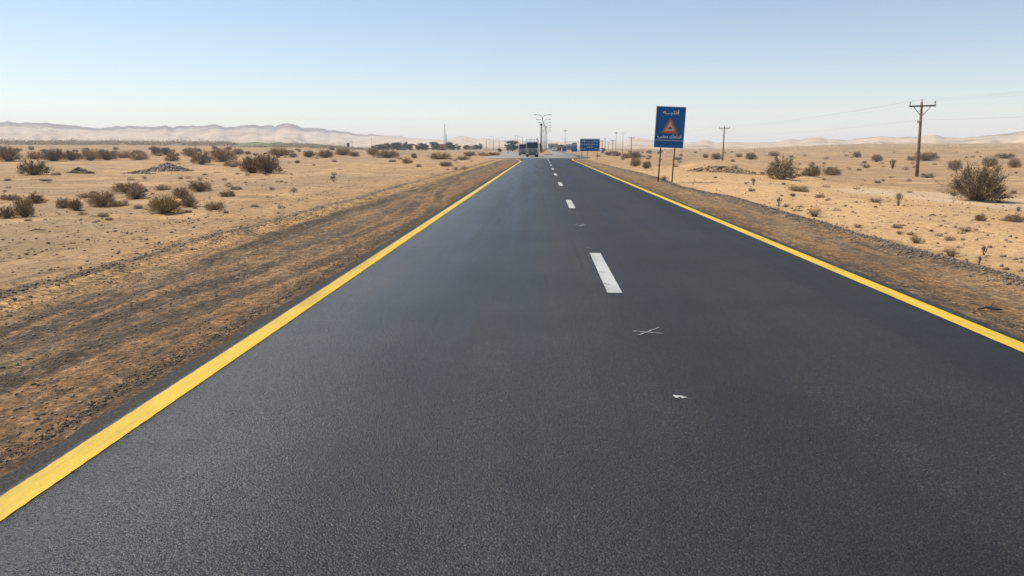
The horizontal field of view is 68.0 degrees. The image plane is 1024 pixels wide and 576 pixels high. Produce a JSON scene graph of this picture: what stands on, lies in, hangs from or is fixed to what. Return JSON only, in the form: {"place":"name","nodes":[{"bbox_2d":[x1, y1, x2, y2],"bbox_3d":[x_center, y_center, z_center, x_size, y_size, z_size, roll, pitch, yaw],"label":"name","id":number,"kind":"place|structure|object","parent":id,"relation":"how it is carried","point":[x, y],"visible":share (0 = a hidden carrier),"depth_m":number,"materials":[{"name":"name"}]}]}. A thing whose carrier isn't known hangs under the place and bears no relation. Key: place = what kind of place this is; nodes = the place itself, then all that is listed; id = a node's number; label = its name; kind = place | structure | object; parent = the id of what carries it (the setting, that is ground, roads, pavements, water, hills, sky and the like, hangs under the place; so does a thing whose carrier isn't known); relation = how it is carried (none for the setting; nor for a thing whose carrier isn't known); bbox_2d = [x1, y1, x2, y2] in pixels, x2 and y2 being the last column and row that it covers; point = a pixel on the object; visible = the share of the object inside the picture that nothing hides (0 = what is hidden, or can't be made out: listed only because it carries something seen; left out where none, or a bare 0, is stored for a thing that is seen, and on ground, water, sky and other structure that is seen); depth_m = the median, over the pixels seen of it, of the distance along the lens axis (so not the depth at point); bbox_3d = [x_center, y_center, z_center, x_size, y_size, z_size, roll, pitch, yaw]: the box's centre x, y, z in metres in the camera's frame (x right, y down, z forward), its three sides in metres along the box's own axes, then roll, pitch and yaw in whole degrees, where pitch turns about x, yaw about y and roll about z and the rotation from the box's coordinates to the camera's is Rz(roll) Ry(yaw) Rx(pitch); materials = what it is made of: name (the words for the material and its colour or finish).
{"place":"outdoors","nodes":[
{"label":"outdoors","id":0,"kind":"place"},
{"bbox_2d":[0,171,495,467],"bbox_3d":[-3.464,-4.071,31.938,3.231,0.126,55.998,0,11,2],"label":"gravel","id":1,"kind":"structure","parent":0,"point":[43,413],"depth_m":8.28,"materials":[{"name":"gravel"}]},
{"bbox_2d":[456,149,525,154],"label":"carriageway","id":2,"kind":"structure","parent":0,"point":[511,152],"depth_m":262.90,"materials":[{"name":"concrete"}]},
{"bbox_2d":[0,158,1023,575],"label":"road","id":3,"kind":"structure","parent":0,"point":[816,420],"depth_m":4.96,"materials":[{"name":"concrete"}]},
{"bbox_2d":[0,158,520,520],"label":"edge line","id":4,"kind":"object","parent":3,"relation":"on","point":[27,490],"visible":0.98,"depth_m":5.43,"materials":[{"name":"yellow paint"}]},
{"bbox_2d":[566,200,574,207],"bbox_3d":[1.883,-2.725,24.535,0.190,0.001,3.650,0,11,2],"label":"lane marking","id":5,"kind":"object","parent":3,"relation":"on","point":[570,204],"visible":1,"depth_m":24.20,"materials":[{"name":"white paint"}]},
{"bbox_2d":[590,253,621,292],"bbox_3d":[1.363,-0.274,11.321,0.190,0.001,3.650,0,11,2],"label":"lane marking","id":6,"kind":"object","parent":3,"relation":"on","point":[607,277],"visible":1,"depth_m":10.89,"materials":[{"name":"white paint"}]},
{"bbox_2d":[572,159,1023,351],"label":"edge line","id":7,"kind":"object","parent":3,"relation":"on","point":[997,336],"visible":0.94,"depth_m":9.74,"materials":[{"name":"yellow paint"}]},
{"bbox_2d":[0,143,1023,476],"bbox_3d":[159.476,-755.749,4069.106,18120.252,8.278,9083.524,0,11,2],"label":"desert ground","id":8,"kind":"structure","parent":0,"point":[978,291],"depth_m":16.11,"materials":[{"name":"sand"}]},
{"bbox_2d":[0,204,16,218],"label":"shrub","id":9,"kind":"object","parent":8,"relation":"on","point":[7,214],"visible":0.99,"depth_m":20.80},
{"bbox_2d":[0,194,20,199],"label":"shrub","id":10,"kind":"object","parent":8,"relation":"on","point":[9,197],"visible":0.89,"depth_m":30.52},
{"bbox_2d":[0,144,25,161],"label":"shrub","id":11,"kind":"object","parent":8,"relation":"on","point":[11,154],"visible":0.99,"depth_m":112.94,"materials":[{"name":"plant"}]},
{"bbox_2d":[11,195,35,217],"bbox_3d":[-13.490,-2.270,20.979,0.727,0.692,0.597,9,13,39],"label":"shrub","id":12,"kind":"object","parent":8,"relation":"on","point":[22,210],"visible":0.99,"depth_m":20.90,"materials":[{"name":"plant"}]},
{"bbox_2d":[23,150,43,158],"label":"shrub","id":13,"kind":"object","parent":8,"relation":"on","point":[33,156],"visible":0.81,"depth_m":133.25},
{"bbox_2d":[15,157,53,174],"bbox_3d":[-35.511,-9.046,56.128,2.885,1.402,2.843,3,11,18],"label":"shrub","id":14,"kind":"object","parent":8,"relation":"on","point":[35,169],"visible":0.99,"depth_m":55.94,"materials":[{"name":"brown plant"}]},
{"bbox_2d":[22,191,48,202],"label":"shrub","id":15,"kind":"object","parent":8,"relation":"on","point":[35,197],"visible":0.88,"depth_m":26.19,"materials":[{"name":"plant"}]},
{"bbox_2d":[38,147,66,160],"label":"shrub","id":16,"kind":"object","parent":8,"relation":"on","point":[55,154],"visible":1,"depth_m":115.59,"materials":[{"name":"brown plant"}]},
{"bbox_2d":[55,197,69,208],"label":"shrub","id":17,"kind":"object","parent":8,"relation":"on","point":[61,203],"visible":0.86,"depth_m":23.66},
{"bbox_2d":[62,150,83,160],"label":"shrub","id":18,"kind":"object","parent":8,"relation":"on","point":[72,156],"visible":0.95,"depth_m":119.61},
{"bbox_2d":[67,197,83,210],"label":"shrub","id":19,"kind":"object","parent":8,"relation":"on","point":[74,205],"visible":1,"depth_m":22.88,"materials":[{"name":"plant"}]},
{"bbox_2d":[66,167,95,173],"bbox_3d":[-34.650,-9.359,60.764,2.370,0.682,1.690,0,11,2],"label":"stone heap","id":20,"kind":"object","parent":8,"relation":"on","point":[78,170],"visible":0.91,"depth_m":60.54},
{"bbox_2d":[79,148,100,160],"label":"shrub","id":21,"kind":"object","parent":8,"relation":"on","point":[91,156],"visible":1,"depth_m":121.06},
{"bbox_2d":[82,190,115,206],"bbox_3d":[-13.069,-2.875,24.131,1.045,0.570,0.966,2,11,11],"label":"shrub","id":22,"kind":"object","parent":8,"relation":"on","point":[98,198],"visible":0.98,"depth_m":24.02,"materials":[{"name":"plant"}]},
{"bbox_2d":[96,149,118,159],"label":"shrub","id":23,"kind":"object","parent":8,"relation":"on","point":[107,156],"visible":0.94,"depth_m":129.35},
{"bbox_2d":[0,138,234,146],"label":"distant scrub","id":24,"kind":"object","parent":8,"relation":"on","point":[126,142],"visible":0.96,"depth_m":540.63,"materials":[{"name":"plant"}]},
{"bbox_2d":[109,199,130,206],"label":"shrub","id":25,"kind":"object","parent":8,"relation":"on","point":[118,204],"visible":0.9,"depth_m":23.98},
{"bbox_2d":[112,150,130,157],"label":"shrub","id":26,"kind":"object","parent":8,"relation":"on","point":[121,155],"visible":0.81,"depth_m":150.78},
{"bbox_2d":[105,182,150,192],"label":"shrub","id":27,"kind":"object","parent":8,"relation":"on","point":[121,187],"visible":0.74,"depth_m":31.86,"materials":[{"name":"plant"}]},
{"bbox_2d":[124,186,147,199],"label":"shrub","id":28,"kind":"object","parent":8,"relation":"on","point":[138,193],"visible":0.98,"depth_m":27.27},
{"bbox_2d":[128,151,150,159],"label":"shrub","id":29,"kind":"object","parent":8,"relation":"on","point":[141,156],"visible":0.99,"depth_m":130.80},
{"bbox_2d":[123,170,155,173],"bbox_3d":[-30.933,-9.580,62.885,2.914,0.424,1.897,0,11,2],"label":"stone heap","id":30,"kind":"object","parent":8,"relation":"on","point":[139,172],"visible":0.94,"depth_m":62.52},
{"bbox_2d":[150,146,162,154],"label":"shrub","id":31,"kind":"object","parent":8,"relation":"on","point":[155,151],"visible":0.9,"depth_m":185.32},
{"bbox_2d":[152,185,171,190],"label":"shrub","id":32,"kind":"object","parent":8,"relation":"on","point":[162,187],"visible":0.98,"depth_m":33.11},
{"bbox_2d":[143,193,183,213],"bbox_3d":[-9.444,-2.311,20.733,1.183,0.594,1.142,2,11,11],"label":"shrub","id":33,"kind":"object","parent":8,"relation":"on","point":[167,206],"visible":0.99,"depth_m":20.57,"materials":[{"name":"plant"}]},
{"bbox_2d":[160,146,170,154],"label":"shrub","id":34,"kind":"object","parent":8,"relation":"on","point":[166,150],"visible":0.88,"depth_m":190.70,"materials":[{"name":"brown plant"}]},
{"bbox_2d":[140,162,193,171],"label":"stone heap","id":35,"kind":"object","parent":8,"relation":"on","point":[166,167],"visible":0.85,"depth_m":67.51,"materials":[{"name":"stone"}]},
{"bbox_2d":[163,149,180,160],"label":"shrub","id":36,"kind":"object","parent":8,"relation":"on","point":[173,157],"visible":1,"depth_m":116.77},
{"bbox_2d":[170,186,190,197],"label":"shrub","id":37,"kind":"object","parent":8,"relation":"on","point":[180,192],"visible":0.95,"depth_m":26.39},
{"bbox_2d":[178,193,198,206],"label":"shrub","id":38,"kind":"object","parent":8,"relation":"on","point":[189,201],"visible":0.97,"depth_m":23.36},
{"bbox_2d":[182,147,195,156],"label":"shrub","id":39,"kind":"object","parent":8,"relation":"on","point":[188,152],"visible":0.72,"depth_m":164.27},
{"bbox_2d":[186,180,214,191],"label":"shrub","id":40,"kind":"object","parent":8,"relation":"on","point":[201,186],"visible":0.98,"depth_m":31.07,"materials":[{"name":"plant"}]},
{"bbox_2d":[190,147,212,163],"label":"shrub","id":41,"kind":"object","parent":8,"relation":"on","point":[197,158],"visible":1,"depth_m":102.05,"materials":[{"name":"plant"}]},
{"bbox_2d":[0,174,412,261],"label":"rubble","id":42,"kind":"object","parent":8,"relation":"on","point":[163,224],"visible":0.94,"depth_m":17.30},
{"bbox_2d":[203,200,226,209],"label":"shrub","id":43,"kind":"object","parent":8,"relation":"on","point":[215,206],"visible":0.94,"depth_m":22.28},
{"bbox_2d":[208,147,237,160],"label":"shrub","id":44,"kind":"object","parent":8,"relation":"on","point":[220,156],"visible":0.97,"depth_m":115.24,"materials":[{"name":"plant"}]},
{"bbox_2d":[219,190,234,196],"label":"shrub","id":45,"kind":"object","parent":8,"relation":"on","point":[226,193],"visible":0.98,"depth_m":27.21,"materials":[{"name":"plant"}]},
{"bbox_2d":[222,160,240,165],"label":"shrub","id":46,"kind":"object","parent":8,"relation":"on","point":[227,164],"visible":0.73,"depth_m":93.48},
{"bbox_2d":[232,148,244,154],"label":"shrub","id":47,"kind":"object","parent":8,"relation":"on","point":[239,151],"visible":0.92,"depth_m":209.03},
{"bbox_2d":[0,160,487,275],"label":"rubble","id":48,"kind":"object","parent":8,"relation":"on","point":[79,267],"visible":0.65,"depth_m":17.92,"materials":[{"name":"stone"}]},
{"bbox_2d":[0,160,494,314],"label":"gravel","id":49,"kind":"structure","parent":8,"relation":"on","point":[13,291],"depth_m":12.76,"materials":[{"name":"gravel"}]},
{"bbox_2d":[236,154,261,173],"bbox_3d":[-20.739,-9.900,60.604,2.413,1.584,2.412,-2,11,-11],"label":"shrub","id":50,"kind":"object","parent":8,"relation":"on","point":[247,165],"visible":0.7,"depth_m":60.14,"materials":[{"name":"plant"}]},
{"bbox_2d":[232,142,278,146],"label":"grassy mound","id":51,"kind":"object","parent":8,"relation":"on","point":[252,145],"visible":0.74,"depth_m":473.32,"materials":[{"name":"beige plant"}]},
{"bbox_2d":[251,152,283,173],"bbox_3d":[-19.070,-9.789,59.139,2.264,1.797,2.354,10,14,43],"label":"shrub","id":52,"kind":"object","parent":8,"relation":"on","point":[271,166],"visible":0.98,"depth_m":58.88,"materials":[{"name":"plant"}]},
{"bbox_2d":[265,147,289,155],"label":"shrub","id":53,"kind":"object","parent":8,"relation":"on","point":[280,152],"visible":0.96,"depth_m":165.74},
{"bbox_2d":[303,150,313,156],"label":"shrub","id":54,"kind":"object","parent":8,"relation":"on","point":[309,153],"visible":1,"depth_m":151.09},
{"bbox_2d":[227,141,392,150],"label":"distant scrub","id":55,"kind":"object","parent":8,"relation":"on","point":[306,146],"visible":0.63,"depth_m":471.37,"materials":[{"name":"plant"}]},
{"bbox_2d":[316,148,335,157],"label":"shrub","id":56,"kind":"object","parent":8,"relation":"on","point":[324,154],"visible":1,"depth_m":151.56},
{"bbox_2d":[335,148,351,154],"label":"shrub","id":57,"kind":"object","parent":8,"relation":"on","point":[344,152],"visible":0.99,"depth_m":192.62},
{"bbox_2d":[366,148,378,154],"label":"shrub","id":58,"kind":"object","parent":8,"relation":"on","point":[371,151],"visible":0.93,"depth_m":192.93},
{"bbox_2d":[372,150,401,157],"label":"shrub","id":59,"kind":"object","parent":8,"relation":"on","point":[386,154],"visible":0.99,"depth_m":157.87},
{"bbox_2d":[402,157,413,163],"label":"shrub","id":60,"kind":"object","parent":8,"relation":"on","point":[408,161],"visible":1,"depth_m":105.60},
{"bbox_2d":[429,142,437,150],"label":"tree","id":61,"kind":"object","parent":8,"relation":"on","point":[433,146],"visible":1,"depth_m":507.97,"materials":[{"name":"green plant"}]},
{"bbox_2d":[428,151,450,158],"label":"shrub","id":62,"kind":"object","parent":8,"relation":"on","point":[440,156],"visible":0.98,"depth_m":138.71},
{"bbox_2d":[439,161,453,165],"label":"shrub","id":63,"kind":"object","parent":8,"relation":"on","point":[445,163],"visible":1,"depth_m":71.76,"materials":[{"name":"plant"}]},
{"bbox_2d":[506,140,518,150],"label":"tree","id":64,"kind":"object","parent":8,"relation":"on","point":[512,145],"visible":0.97,"depth_m":323.92,"materials":[{"name":"green plant"}]},
{"bbox_2d":[457,147,664,151],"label":"distant scrub","id":65,"kind":"object","parent":8,"relation":"on","point":[579,150],"visible":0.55,"depth_m":507.78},
{"bbox_2d":[571,143,576,151],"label":"road sign","id":66,"kind":"object","parent":8,"relation":"on","point":[574,147],"visible":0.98,"depth_m":196.18,"materials":[{"name":"metal"}]},
{"bbox_2d":[580,139,599,159],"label":"road sign","id":67,"kind":"object","parent":8,"relation":"on","point":[587,145],"visible":0.97,"depth_m":110.68,"materials":[{"name":"metal"}]},
{"bbox_2d":[620,153,632,157],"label":"shrub","id":68,"kind":"object","parent":8,"relation":"on","point":[625,155],"visible":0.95,"depth_m":160.92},
{"bbox_2d":[629,156,642,165],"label":"shrub","id":69,"kind":"object","parent":8,"relation":"on","point":[634,162],"visible":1,"depth_m":71.69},
{"bbox_2d":[629,150,642,157],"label":"shrub","id":70,"kind":"object","parent":8,"relation":"on","point":[636,155],"visible":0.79,"depth_m":174.40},
{"bbox_2d":[642,161,651,168],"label":"shrub","id":71,"kind":"object","parent":8,"relation":"on","point":[646,166],"visible":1,"depth_m":63.52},
{"bbox_2d":[654,106,685,181],"bbox_3d":[8.204,-7.350,39.861,1.531,4.258,0.124,3,11,4],"label":"warning sign","id":72,"kind":"object","parent":8,"relation":"on","point":[669,126],"visible":1,"depth_m":39.63,"materials":[{"name":"metal"}]},
{"bbox_2d":[711,153,721,158],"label":"shrub","id":73,"kind":"object","parent":8,"relation":"on","point":[716,156],"visible":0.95,"depth_m":171.47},
{"bbox_2d":[719,125,729,160],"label":"power pole","id":74,"kind":"object","parent":8,"relation":"on","point":[723,141],"visible":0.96,"depth_m":157.60,"materials":[{"name":"brown wood"}]},
{"bbox_2d":[686,165,765,174],"bbox_3d":[16.072,-8.826,57.031,6.215,0.778,3.200,0,11,2],"label":"stone heap","id":75,"kind":"object","parent":8,"relation":"on","point":[724,169],"visible":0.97,"depth_m":56.66,"materials":[{"name":"stone"}]},
{"bbox_2d":[745,152,758,159],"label":"shrub","id":76,"kind":"object","parent":8,"relation":"on","point":[750,156],"visible":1,"depth_m":160.15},
{"bbox_2d":[763,153,801,179],"bbox_3d":[16.404,-7.411,45.921,2.670,1.751,2.675,10,15,44],"label":"shrub","id":77,"kind":"object","parent":8,"relation":"on","point":[777,172],"visible":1,"depth_m":45.94,"materials":[{"name":"brown plant"}]},
{"bbox_2d":[787,184,810,191],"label":"shrub","id":78,"kind":"object","parent":8,"relation":"on","point":[798,189],"visible":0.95,"depth_m":31.57,"materials":[{"name":"plant"}]},
{"bbox_2d":[800,163,822,175],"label":"shrub","id":79,"kind":"object","parent":8,"relation":"on","point":[815,170],"visible":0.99,"depth_m":59.60,"materials":[{"name":"brown plant"}]},
{"bbox_2d":[806,205,824,216],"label":"shrub","id":80,"kind":"object","parent":8,"relation":"on","point":[814,214],"visible":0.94,"depth_m":20.16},
{"bbox_2d":[609,163,1023,271],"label":"rubble","id":81,"kind":"object","parent":8,"relation":"on","point":[1018,269],"visible":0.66,"depth_m":19.72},
{"bbox_2d":[823,165,841,174],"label":"shrub","id":82,"kind":"object","parent":8,"relation":"on","point":[834,171],"visible":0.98,"depth_m":71.21,"materials":[{"name":"brown plant"}]},
{"bbox_2d":[658,142,1023,154],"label":"distant scrub","id":83,"kind":"object","parent":8,"relation":"on","point":[758,151],"visible":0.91,"depth_m":405.13,"materials":[{"name":"plant"}]},
{"bbox_2d":[870,154,883,161],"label":"shrub","id":84,"kind":"object","parent":8,"relation":"on","point":[876,158],"visible":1,"depth_m":130.94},
{"bbox_2d":[895,192,904,205],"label":"shrub","id":85,"kind":"object","parent":8,"relation":"on","point":[898,196],"visible":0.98,"depth_m":23.61,"materials":[{"name":"brown plant"}]},
{"bbox_2d":[910,233,925,243],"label":"shrub","id":86,"kind":"object","parent":8,"relation":"on","point":[916,240],"visible":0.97,"depth_m":14.58,"materials":[{"name":"plant"}]},
{"bbox_2d":[909,99,935,176],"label":"power pole","id":87,"kind":"object","parent":8,"relation":"on","point":[921,105],"visible":0.91,"depth_m":66.84,"materials":[{"name":"brown wood"}]},
{"bbox_2d":[912,151,940,160],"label":"shrub","id":88,"kind":"object","parent":8,"relation":"on","point":[928,156],"visible":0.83,"depth_m":152.53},
{"bbox_2d":[920,173,934,177],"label":"shrub","id":89,"kind":"object","parent":8,"relation":"on","point":[926,175],"visible":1,"depth_m":65.01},
{"bbox_2d":[942,235,957,240],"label":"dry tuft","id":90,"kind":"object","parent":8,"relation":"on","point":[947,238],"visible":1,"depth_m":14.98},
{"bbox_2d":[942,246,960,256],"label":"shrub","id":91,"kind":"object","parent":8,"relation":"on","point":[952,254],"visible":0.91,"depth_m":12.88,"materials":[{"name":"plant"}]},
{"bbox_2d":[946,159,963,169],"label":"shrub","id":92,"kind":"object","parent":8,"relation":"on","point":[956,163],"visible":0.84,"depth_m":91.79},
{"bbox_2d":[956,226,975,231],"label":"shrub","id":93,"kind":"object","parent":8,"relation":"on","point":[968,229],"visible":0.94,"depth_m":16.28,"materials":[{"name":"plant"}]},
{"bbox_2d":[933,158,1016,202],"bbox_3d":[22.986,-5.324,37.404,3.827,2.177,3.796,0,11,1],"label":"shrub","id":94,"kind":"object","parent":8,"relation":"on","point":[978,192],"visible":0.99,"depth_m":37.01,"materials":[{"name":"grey plant"}]},
{"bbox_2d":[974,212,987,220],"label":"shrub","id":95,"kind":"object","parent":8,"relation":"on","point":[978,218],"visible":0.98,"depth_m":18.60,"materials":[{"name":"plant"}]},
{"bbox_2d":[977,301,1001,309],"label":"dry branch","id":96,"kind":"object","parent":8,"relation":"on","point":[988,307],"visible":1,"depth_m":8.56,"materials":[{"name":"wood"}]},
{"bbox_2d":[981,156,1000,165],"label":"shrub","id":97,"kind":"object","parent":8,"relation":"on","point":[984,162],"visible":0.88,"depth_m":108.06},
{"bbox_2d":[992,153,1017,157],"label":"shrub","id":98,"kind":"object","parent":8,"relation":"on","point":[1004,155],"visible":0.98,"depth_m":179.38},
{"bbox_2d":[998,212,1023,221],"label":"shrub","id":99,"kind":"object","parent":8,"relation":"on","point":[1016,218],"visible":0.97,"depth_m":18.87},
{"bbox_2d":[1007,158,1023,167],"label":"shrub","id":100,"kind":"object","parent":8,"relation":"on","point":[1015,163],"visible":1,"depth_m":104.26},
{"bbox_2d":[0,121,1023,148],"bbox_3d":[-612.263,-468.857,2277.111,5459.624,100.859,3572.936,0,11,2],"label":"hills","id":101,"kind":"structure","parent":0,"point":[282,133],"depth_m":2314.66,"materials":[{"name":"sand"}]},
{"bbox_2d":[0,0,1023,142],"label":"sky","id":102,"kind":"structure","parent":0,"point":[479,69],"materials":[{"name":"blue"}]},
{"bbox_2d":[474,149,551,154],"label":"median island","id":103,"kind":"structure","parent":0,"point":[546,152],"depth_m":242.99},
{"bbox_2d":[540,124,541,152],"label":"camera pole","id":104,"kind":"object","parent":103,"relation":"on","point":[541,139],"visible":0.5,"depth_m":221.54,"materials":[{"name":"metal"}]},
{"bbox_2d":[534,114,550,152],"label":"street lamp","id":105,"kind":"object","parent":103,"relation":"on","point":[542,130],"visible":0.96,"depth_m":217.16,"materials":[{"name":"metal"}]},
{"bbox_2d":[482,155,589,158],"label":"junction road","id":106,"kind":"structure","parent":0,"point":[539,156],"depth_m":149.45,"materials":[{"name":"asphalt"}]},
{"bbox_2d":[517,141,525,154],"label":"truck","id":107,"kind":"object","parent":106,"relation":"on","point":[522,149],"visible":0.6,"depth_m":168.22,"materials":[{"name":"white paint"}]},
{"bbox_2d":[524,138,539,156],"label":"truck","id":108,"kind":"object","parent":106,"relation":"on","point":[532,148],"visible":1,"depth_m":141.59,"materials":[{"name":"white paint"}]},
{"bbox_2d":[547,149,575,154],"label":"carriageway","id":109,"kind":"structure","parent":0,"point":[557,152],"depth_m":221.15,"materials":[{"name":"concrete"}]},
{"bbox_2d":[628,170,1023,290],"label":"gravel","id":110,"kind":"structure","parent":0,"point":[1005,275],"depth_m":13.67,"materials":[{"name":"gravel"}]},
{"bbox_2d":[629,177,1023,332],"bbox_3d":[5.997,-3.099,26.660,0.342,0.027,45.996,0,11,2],"label":"gravel","id":111,"kind":"structure","parent":0,"point":[885,278],"depth_m":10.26,"materials":[{"name":"gravel"}]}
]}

